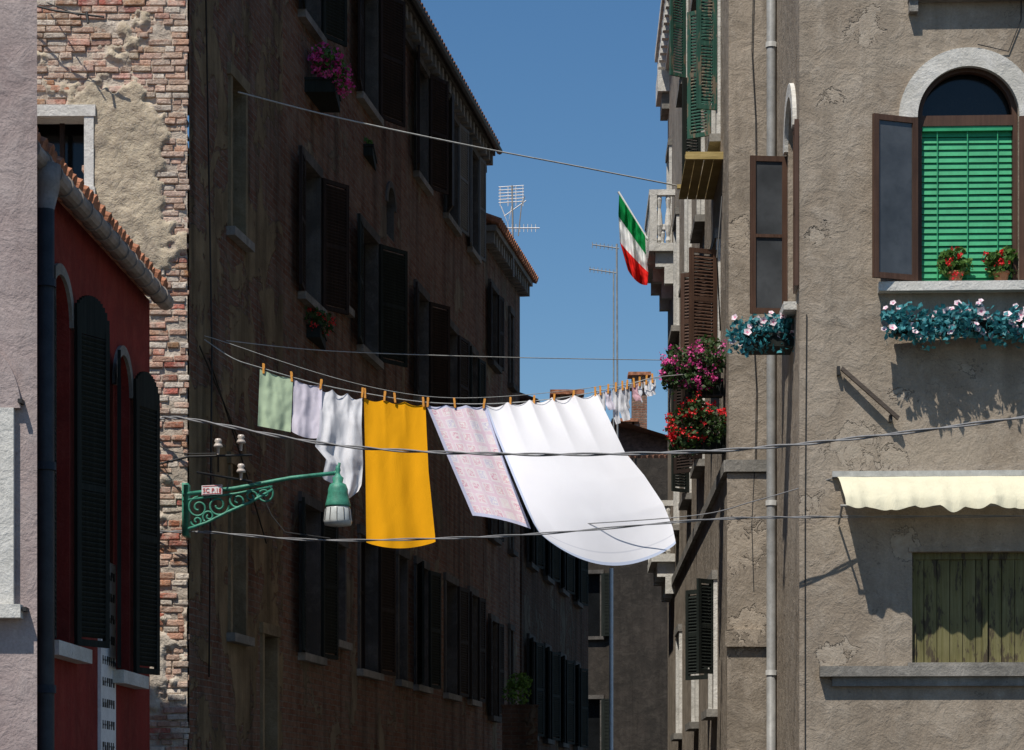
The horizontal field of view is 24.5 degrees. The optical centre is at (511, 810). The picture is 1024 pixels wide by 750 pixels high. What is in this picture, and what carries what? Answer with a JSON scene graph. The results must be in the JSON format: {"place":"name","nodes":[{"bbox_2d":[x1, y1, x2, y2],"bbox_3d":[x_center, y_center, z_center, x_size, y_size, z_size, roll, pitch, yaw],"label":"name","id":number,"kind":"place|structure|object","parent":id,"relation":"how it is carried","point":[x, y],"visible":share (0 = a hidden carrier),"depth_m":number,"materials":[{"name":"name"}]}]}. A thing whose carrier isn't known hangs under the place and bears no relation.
{"place":"outdoors","nodes":[
{"label":"outdoors","id":0,"kind":"place"},
{"bbox_2d":[37,104,95,193],"bbox_3d":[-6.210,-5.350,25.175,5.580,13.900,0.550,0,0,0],"label":"front window","id":1,"kind":"structure","parent":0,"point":[68,132],"depth_m":25.10,"materials":[{"name":"stone"}]},
{"bbox_2d":[37,0,189,749],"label":"front bricks","id":2,"kind":"object","parent":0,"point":[78,42],"visible":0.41,"depth_m":24.99,"materials":[{"name":"red brick"}]},
{"bbox_2d":[37,2,103,23],"bbox_3d":[-4.728,-8.370,24.773,1.026,0.346,0.195,0,0,24],"label":"iron wall rod","id":3,"kind":"object","parent":2,"relation":"attached to","point":[86,14],"visible":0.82,"depth_m":24.66,"materials":[{"name":"black metal"}]},
{"bbox_2d":[37,0,186,749],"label":"front render and mortar","id":4,"kind":"object","parent":2,"relation":"attached to","point":[133,135],"visible":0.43,"depth_m":24.97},
{"bbox_2d":[160,515,1023,541],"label":"overhead cable","id":5,"kind":"object","parent":4,"relation":"attached to","point":[618,527],"visible":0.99,"depth_m":24.66,"materials":[{"name":"black rubber"}]},
{"bbox_2d":[160,434,251,482],"bbox_3d":[-3.254,-3.668,24.716,1.115,0.504,0.182,0,0,20],"label":"insulator bracket","id":6,"kind":"object","parent":2,"relation":"attached to","point":[218,445],"visible":0.99,"depth_m":24.60,"materials":[{"name":"ceramic"}]},
{"bbox_2d":[160,446,216,453],"bbox_3d":[-3.451,-3.806,24.726,0.791,0.177,0.099,0,0,25],"label":"overhead cable","id":7,"kind":"object","parent":6,"relation":"attached to","point":[187,453],"visible":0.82,"depth_m":24.66,"materials":[{"name":"metal"}]},
{"bbox_2d":[182,463,352,538],"bbox_3d":[-2.565,-3.249,24.780,1.798,0.800,0.313,0,0,2],"label":"street lamp","id":8,"kind":"object","parent":2,"relation":"attached to","point":[337,511],"visible":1,"depth_m":24.73,"materials":[{"name":"green metal"}]},
{"bbox_2d":[202,485,221,494],"bbox_3d":[-3.138,-3.358,24.713,0.214,0.110,0.017,0,0,0],"label":"enamel sign","id":9,"kind":"object","parent":8,"relation":"attached to","point":[211,489],"visible":1,"depth_m":24.71,"materials":[{"name":"white metal"}]},
{"bbox_2d":[187,0,667,434],"label":"sky","id":10,"kind":"structure","parent":0,"point":[573,82],"materials":[{"name":"blue"}]},
{"bbox_2d":[483,213,538,749],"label":"stucco house","id":11,"kind":"structure","parent":0,"point":[504,290],"depth_m":45.59,"materials":[{"name":"paint"}]},
{"bbox_2d":[486,213,538,722],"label":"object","id":12,"kind":"structure","parent":11,"relation":"in","point":[500,247],"depth_m":45.35,"materials":[{"name":"wood"}]},
{"bbox_2d":[499,185,539,276],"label":"television antenna","id":13,"kind":"object","parent":11,"relation":"attached to","point":[512,209],"visible":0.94,"depth_m":45.99,"materials":[{"name":"grey metal"}]},
{"bbox_2d":[520,392,587,749],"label":"brick house","id":14,"kind":"structure","parent":0,"point":[553,621],"depth_m":53.61,"materials":[{"name":"brick"}]},
{"bbox_2d":[520,392,587,749],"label":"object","id":15,"kind":"structure","parent":14,"relation":"in","point":[559,687],"depth_m":53.70,"materials":[{"name":"wood"}]},
{"bbox_2d":[550,389,583,399],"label":"chimney","id":16,"kind":"object","parent":14,"relation":"on","point":[563,393],"visible":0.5,"depth_m":51.90,"materials":[{"name":"brick"}]},
{"bbox_2d":[588,418,667,749],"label":"plastered house","id":17,"kind":"structure","parent":0,"point":[640,665],"depth_m":71.00,"materials":[{"name":"paint"}]},
{"bbox_2d":[589,242,618,436],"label":"television antenna","id":18,"kind":"object","parent":17,"relation":"on","point":[608,246],"visible":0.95,"depth_m":69.98,"materials":[{"name":"grey metal"}]},
{"bbox_2d":[588,454,667,749],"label":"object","id":19,"kind":"structure","parent":17,"relation":"in","point":[604,577],"depth_m":71.56,"materials":[{"name":"stone"}]},
{"bbox_2d":[620,372,650,428],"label":"brick chimney","id":20,"kind":"object","parent":17,"relation":"on","point":[638,413],"visible":0.34,"depth_m":73.00,"materials":[{"name":"brick"}]},
{"label":"ground","id":21,"kind":"structure","parent":0,"visible":0},
{"bbox_2d":[0,0,36,749],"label":"pale stucco house","id":22,"kind":"structure","parent":21,"relation":"on","point":[18,374],"depth_m":17.30,"materials":[{"name":"paint"}]},
{"bbox_2d":[55,197,149,749],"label":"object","id":23,"kind":"structure","parent":21,"relation":"on","point":[92,266],"depth_m":20.55,"materials":[{"name":"red paint"}]},
{"bbox_2d":[37,161,60,749],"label":"downpipe","id":24,"kind":"object","parent":23,"relation":"attached to","point":[48,181],"visible":0.81,"depth_m":17.98,"materials":[{"name":"metal"}]},
{"bbox_2d":[55,263,148,688],"bbox_3d":[-3.585,-2.805,20.528,0.150,3.310,3.585,0,0,3],"label":"window trim","id":25,"kind":"structure","parent":23,"relation":"attached to","point":[69,652],"depth_m":19.79,"materials":[{"name":"stone"}]},
{"bbox_2d":[55,265,159,674],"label":"shutters","id":26,"kind":"object","parent":25,"relation":"attached to","point":[91,471],"visible":0.83,"depth_m":19.97,"materials":[{"name":"green paint"}]},
{"bbox_2d":[37,127,167,288],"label":"roof tiles","id":27,"kind":"object","parent":23,"relation":"attached to","point":[87,191],"visible":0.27,"depth_m":19.89,"materials":[{"name":"ceramic"}]},
{"bbox_2d":[37,140,173,309],"bbox_3d":[-3.489,-4.950,20.318,0.182,0.177,5.356,0,0,3],"label":"gutter","id":28,"kind":"object","parent":23,"relation":"attached to","point":[85,212],"visible":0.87,"depth_m":20.15,"materials":[{"name":"metal"}]},
{"bbox_2d":[98,563,115,749],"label":"wall sign","id":29,"kind":"object","parent":23,"relation":"attached to","point":[106,704],"visible":0.73,"depth_m":21.04,"materials":[{"name":"white metal"}]},
{"bbox_2d":[187,0,482,749],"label":"alley wall","id":30,"kind":"structure","parent":21,"relation":"on","point":[264,47],"depth_m":29.48,"materials":[{"name":"brick"}]},
{"bbox_2d":[199,0,266,676],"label":"wall cables","id":31,"kind":"object","parent":30,"relation":"attached to","point":[212,372],"depth_m":25.59,"materials":[{"name":"metal"}]},
{"bbox_2d":[304,306,335,349],"bbox_3d":[-2.663,-6.283,30.539,0.811,0.459,1.151,0,0,0],"label":"red geranium window box","id":32,"kind":"object","parent":30,"relation":"attached to","point":[315,334],"visible":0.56,"depth_m":30.27,"materials":[{"name":"green plant"}]},
{"bbox_2d":[304,41,355,112],"bbox_3d":[-2.370,-9.496,30.442,0.720,0.666,1.146,0,0,0],"label":"pink geranium window box","id":33,"kind":"object","parent":30,"relation":"on","point":[324,89],"visible":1,"depth_m":30.12,"materials":[{"name":"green plant"}]},
{"bbox_2d":[226,0,481,749],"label":"window surrounds","id":34,"kind":"object","parent":30,"relation":"attached to","point":[238,237],"visible":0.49,"depth_m":33.24,"materials":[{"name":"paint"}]},
{"bbox_2d":[363,137,376,170],"bbox_3d":[-2.152,-9.495,34.050,0.386,0.349,0.930,0,0,0],"label":"window box plant","id":35,"kind":"object","parent":30,"relation":"on","point":[369,153],"depth_m":33.70,"materials":[{"name":"green plant"}]},
{"bbox_2d":[299,0,485,701],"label":"shutters","id":36,"kind":"object","parent":30,"relation":"attached to","point":[393,302],"visible":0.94,"depth_m":34.80,"materials":[{"name":"green paint"}]},
{"bbox_2d":[226,340,648,359],"bbox_3d":[0.047,-6.057,30.990,0.789,1.625,11.258,0,0,31],"label":"overhead cable","id":37,"kind":"object","parent":30,"relation":"attached to","point":[430,355],"visible":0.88,"depth_m":28.88,"materials":[{"name":"grey metal"}]},
{"bbox_2d":[402,0,501,172],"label":"cornice","id":38,"kind":"structure","parent":30,"relation":"attached to","point":[437,58],"depth_m":38.98,"materials":[{"name":"stone"}]},
{"bbox_2d":[204,335,705,397],"bbox_3d":[-0.254,-5.144,27.577,7.426,0.899,0.406,0,0,-38],"label":"clothesline","id":39,"kind":"object","parent":30,"relation":"attached to","point":[413,394],"visible":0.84,"depth_m":26.62,"materials":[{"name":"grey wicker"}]},
{"bbox_2d":[204,339,716,403],"bbox_3d":[-0.123,-5.027,27.047,7.069,0.874,0.944,0,0,-34],"label":"clothesline","id":40,"kind":"object","parent":30,"relation":"attached to","point":[421,401],"visible":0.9,"depth_m":26.52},
{"bbox_2d":[258,369,292,431],"bbox_3d":[-2.570,-4.465,25.689,0.479,0.700,0.205,0,0,-29],"label":"green towel","id":41,"kind":"object","parent":40,"relation":"hanging from","point":[275,403],"visible":1,"depth_m":25.69,"materials":[{"name":"green fabric"}]},
{"bbox_2d":[291,380,321,437],"bbox_3d":[-2.240,-4.397,25.849,0.414,0.662,0.229,0,0,-25],"label":"towel","id":42,"kind":"object","parent":40,"relation":"hanging from","point":[307,401],"visible":1,"depth_m":25.85,"materials":[{"name":"fabric"}]},
{"bbox_2d":[315,389,362,497],"bbox_3d":[-1.891,-4.037,25.900,0.504,1.289,0.702,0,0,0],"label":"white shirt","id":43,"kind":"object","parent":40,"relation":"hanging from","point":[340,420],"visible":0.9,"depth_m":25.94,"materials":[{"name":"fabric"}]},
{"bbox_2d":[364,398,435,547],"bbox_3d":[-1.272,-3.735,26.155,0.894,1.716,0.534,0,0,-25],"label":"yellow towel","id":44,"kind":"object","parent":40,"relation":"hanging from","point":[398,499],"visible":0.97,"depth_m":26.14,"materials":[{"name":"yellow fabric"}]},
{"bbox_2d":[262,363,652,407],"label":"clothes pegs","id":45,"kind":"object","parent":40,"relation":"attached to","point":[363,389],"visible":1,"depth_m":26.85,"materials":[{"name":"orange wood"}]},
{"bbox_2d":[637,383,642,402],"bbox_3d":[1.498,-4.897,27.661,0.064,0.251,0.086,0,0,0],"label":"baby sock","id":46,"kind":"object","parent":45,"relation":"hanging from","point":[640,391],"visible":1,"depth_m":27.67,"materials":[{"name":"white fabric"}]},
{"bbox_2d":[644,381,652,395],"bbox_3d":[1.595,-4.951,27.699,0.102,0.196,0.076,0,0,28],"label":"sock","id":47,"kind":"object","parent":45,"relation":"hanging from","point":[647,391],"visible":1,"depth_m":27.69,"materials":[{"name":"white fabric"}]},
{"bbox_2d":[650,380,655,394],"bbox_3d":[1.655,-4.975,27.727,0.074,0.198,0.086,0,0,0],"label":"baby sock","id":48,"kind":"object","parent":45,"relation":"hanging from","point":[653,386],"visible":1,"depth_m":27.73,"materials":[{"name":"white fabric"}]},
{"bbox_2d":[427,405,530,528],"bbox_3d":[-0.381,-3.877,26.439,0.714,1.478,0.983,0,0,-41],"label":"pink patterned blanket","id":49,"kind":"object","parent":40,"relation":"hanging from","point":[487,486],"visible":0.96,"depth_m":26.43,"materials":[{"name":"fabric"}]},
{"bbox_2d":[486,393,675,565],"bbox_3d":[0.739,-3.775,26.519,1.660,2.169,1.670,0,0,-23],"label":"bed sheet","id":50,"kind":"object","parent":40,"relation":"hanging from","point":[564,493],"visible":0.97,"depth_m":26.25,"materials":[{"name":"white fabric"}]},
{"bbox_2d":[596,392,605,409],"bbox_3d":[1.041,-4.684,27.456,0.119,0.401,0.081,0,0,-20],"label":"baby vest","id":51,"kind":"object","parent":40,"relation":"hanging from","point":[602,397],"visible":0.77,"depth_m":27.48,"materials":[{"name":"white fabric"}]},
{"bbox_2d":[605,390,614,409],"bbox_3d":[1.142,-4.784,27.493,0.104,0.251,0.085,0,0,-27],"label":"baby sock","id":52,"kind":"object","parent":40,"relation":"hanging from","point":[610,405],"visible":1,"depth_m":27.50,"materials":[{"name":"white fabric"}]},
{"bbox_2d":[612,389,620,423],"bbox_3d":[1.227,-4.717,27.536,0.115,0.439,0.082,0,0,-34],"label":"sock","id":53,"kind":"object","parent":40,"relation":"hanging from","point":[616,400],"visible":1,"depth_m":27.54,"materials":[{"name":"white fabric"}]},
{"bbox_2d":[619,387,629,420],"bbox_3d":[1.308,-4.750,27.571,0.123,0.422,0.094,0,0,-26],"label":"sock","id":54,"kind":"object","parent":40,"relation":"hanging from","point":[624,412],"visible":1,"depth_m":27.57,"materials":[{"name":"white fabric"}]},
{"bbox_2d":[625,386,629,408],"bbox_3d":[1.347,-4.832,27.599,0.063,0.287,0.092,0,0,0],"label":"baby sock","id":55,"kind":"object","parent":40,"relation":"hanging from","point":[627,394],"visible":1,"depth_m":27.60,"materials":[{"name":"white fabric"}]},
{"bbox_2d":[632,384,640,400],"bbox_3d":[1.452,-4.895,27.634,0.101,0.216,0.085,0,0,-10],"label":"sock","id":56,"kind":"object","parent":40,"relation":"hanging from","point":[636,396],"visible":1,"depth_m":27.63,"materials":[{"name":"pink fabric"}]},
{"bbox_2d":[501,672,538,749],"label":"shrub","id":57,"kind":"object","parent":21,"relation":"on","point":[520,726],"visible":1,"depth_m":39.80,"materials":[{"name":"green plant"}]},
{"bbox_2d":[609,568,612,749],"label":"white pole","id":58,"kind":"object","parent":21,"relation":"on","point":[610,658],"visible":1,"depth_m":59.96,"materials":[{"name":"metal"}]},
{"bbox_2d":[668,0,765,749],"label":"walls","id":59,"kind":"structure","parent":21,"relation":"on","point":[707,555],"depth_m":28.56,"materials":[{"name":"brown paint"}]},
{"bbox_2d":[238,91,706,191],"bbox_3d":[-0.171,-8.109,28.950,7.218,0.142,0.220,0,0,-37],"label":"overhead cable","id":60,"kind":"object","parent":59,"relation":"attached to","point":[451,141],"visible":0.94,"depth_m":28.39,"materials":[{"name":"grey metal"}]},
{"bbox_2d":[644,189,674,311],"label":"stone balcony","id":61,"kind":"structure","parent":59,"relation":"attached to","point":[659,254],"depth_m":42.10,"materials":[{"name":"white stone"}]},
{"bbox_2d":[648,500,674,601],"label":"stone balcony","id":62,"kind":"structure","parent":59,"relation":"attached to","point":[661,566],"depth_m":42.10,"materials":[{"name":"white stone"}]},
{"bbox_2d":[659,333,726,401],"bbox_3d":[2.210,-5.342,28.616,0.914,0.804,0.667,0,0,0],"label":"pink geranium basket","id":63,"kind":"object","parent":59,"relation":"attached to","point":[711,385],"visible":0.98,"depth_m":28.45,"materials":[{"name":"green plant"}]},
{"bbox_2d":[663,390,726,457],"bbox_3d":[2.245,-4.660,28.595,0.859,0.802,0.711,0,0,0],"label":"red geranium basket","id":64,"kind":"object","parent":59,"relation":"attached to","point":[696,435],"visible":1,"depth_m":28.47,"materials":[{"name":"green plant"}]},
{"bbox_2d":[677,152,722,199],"bbox_3d":[2.386,-8.053,29.995,0.513,0.125,2.070,0,0,0],"label":"board canopy","id":65,"kind":"object","parent":59,"relation":"attached to","point":[704,170],"visible":0.99,"depth_m":29.84,"materials":[{"name":"brown wood"}]},
{"bbox_2d":[655,0,765,749],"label":"stone trim","id":66,"kind":"structure","parent":59,"relation":"attached to","point":[745,637],"depth_m":27.97,"materials":[{"name":"grey stone"}]},
{"bbox_2d":[617,191,647,284],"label":"italian flag","id":67,"kind":"object","parent":66,"relation":"on","point":[633,236],"visible":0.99,"depth_m":42.99,"materials":[{"name":"fabric"}]},
{"bbox_2d":[669,0,716,679],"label":"shutters","id":68,"kind":"object","parent":66,"relation":"attached to","point":[698,97],"visible":0.67,"depth_m":30.59,"materials":[{"name":"green paint"}]},
{"bbox_2d":[716,0,756,590],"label":"wall wires","id":69,"kind":"object","parent":59,"relation":"attached to","point":[719,297],"depth_m":27.97,"materials":[{"name":"metal"}]},
{"bbox_2d":[776,0,1023,749],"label":"walls","id":70,"kind":"structure","parent":21,"relation":"on","point":[848,68],"depth_m":24.97,"materials":[{"name":"grey paint"}]},
{"bbox_2d":[160,416,1023,456],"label":"overhead cable","id":71,"kind":"object","parent":70,"relation":"attached to","point":[603,454],"visible":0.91,"depth_m":22.96,"materials":[{"name":"black rubber"}]},
{"bbox_2d":[587,477,836,523],"bbox_3d":[1.983,-3.332,25.627,3.175,0.399,0.334,0,0,19],"label":"overhead cable","id":72,"kind":"object","parent":70,"relation":"attached to","point":[701,514],"visible":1,"depth_m":25.76,"materials":[{"name":"black rubber"}]},
{"bbox_2d":[725,311,793,357],"bbox_3d":[2.796,-5.184,25.819,0.965,0.558,0.633,0,0,0],"label":"flower box","id":73,"kind":"object","parent":70,"relation":"attached to","point":[765,338],"visible":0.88,"depth_m":25.62,"materials":[{"name":"blue plant"}]},
{"bbox_2d":[766,0,776,749],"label":"downpipe","id":74,"kind":"object","parent":70,"relation":"attached to","point":[771,502],"visible":0.66,"depth_m":27.81,"materials":[{"name":"grey metal"}]},
{"bbox_2d":[837,366,899,422],"bbox_3d":[3.754,-4.395,24.919,0.657,0.590,0.136,0,0,6],"label":"metal bracket","id":75,"kind":"object","parent":70,"relation":"attached to","point":[872,395],"visible":1,"depth_m":24.86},
{"bbox_2d":[750,68,1023,313],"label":"window casements","id":76,"kind":"object","parent":70,"relation":"attached to","point":[896,197],"depth_m":24.96,"materials":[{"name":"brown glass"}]},
{"bbox_2d":[922,126,1011,280],"bbox_3d":[4.815,-6.405,25.051,0.956,1.677,0.130,0,0,2],"label":"venetian blind","id":77,"kind":"object","parent":76,"relation":"attached to","point":[966,187],"visible":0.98,"depth_m":25.03,"materials":[{"name":"green paint"}]},
{"bbox_2d":[774,0,1023,685],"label":"stone trim","id":78,"kind":"structure","parent":70,"relation":"attached to","point":[1008,73],"depth_m":24.87,"materials":[{"name":"grey stone"}]},
{"bbox_2d":[936,247,973,280],"bbox_3d":[4.677,-5.771,24.902,0.411,0.405,0.292,0,0,0],"label":"potted geranium","id":79,"kind":"object","parent":78,"relation":"on","point":[949,262],"visible":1,"depth_m":24.89,"materials":[{"name":"green plant"}]},
{"bbox_2d":[981,245,1017,279],"bbox_3d":[5.149,-5.767,24.924,0.371,0.396,0.270,0,0,18],"label":"potted geranium","id":80,"kind":"object","parent":78,"relation":"on","point":[999,261],"visible":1,"depth_m":24.88,"materials":[{"name":"green plant"}]},
{"bbox_2d":[805,0,1021,749],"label":"wall conduit","id":81,"kind":"object","parent":70,"relation":"attached to","point":[805,448],"depth_m":24.98,"materials":[{"name":"metal"}]},
{"bbox_2d":[832,470,1023,524],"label":"awning","id":82,"kind":"object","parent":70,"relation":"attached to","point":[953,490],"visible":1,"depth_m":24.57,"materials":[{"name":"beige fabric"}]},
{"bbox_2d":[879,299,1023,350],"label":"flower box","id":83,"kind":"object","parent":70,"relation":"attached to","point":[921,328],"visible":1,"depth_m":24.60,"materials":[{"name":"blue plant"}]},
{"bbox_2d":[912,552,1023,661],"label":"plank shutters","id":84,"kind":"object","parent":70,"relation":"on","point":[967,607],"visible":1,"depth_m":25.03,"materials":[{"name":"green wood"}]}
]}

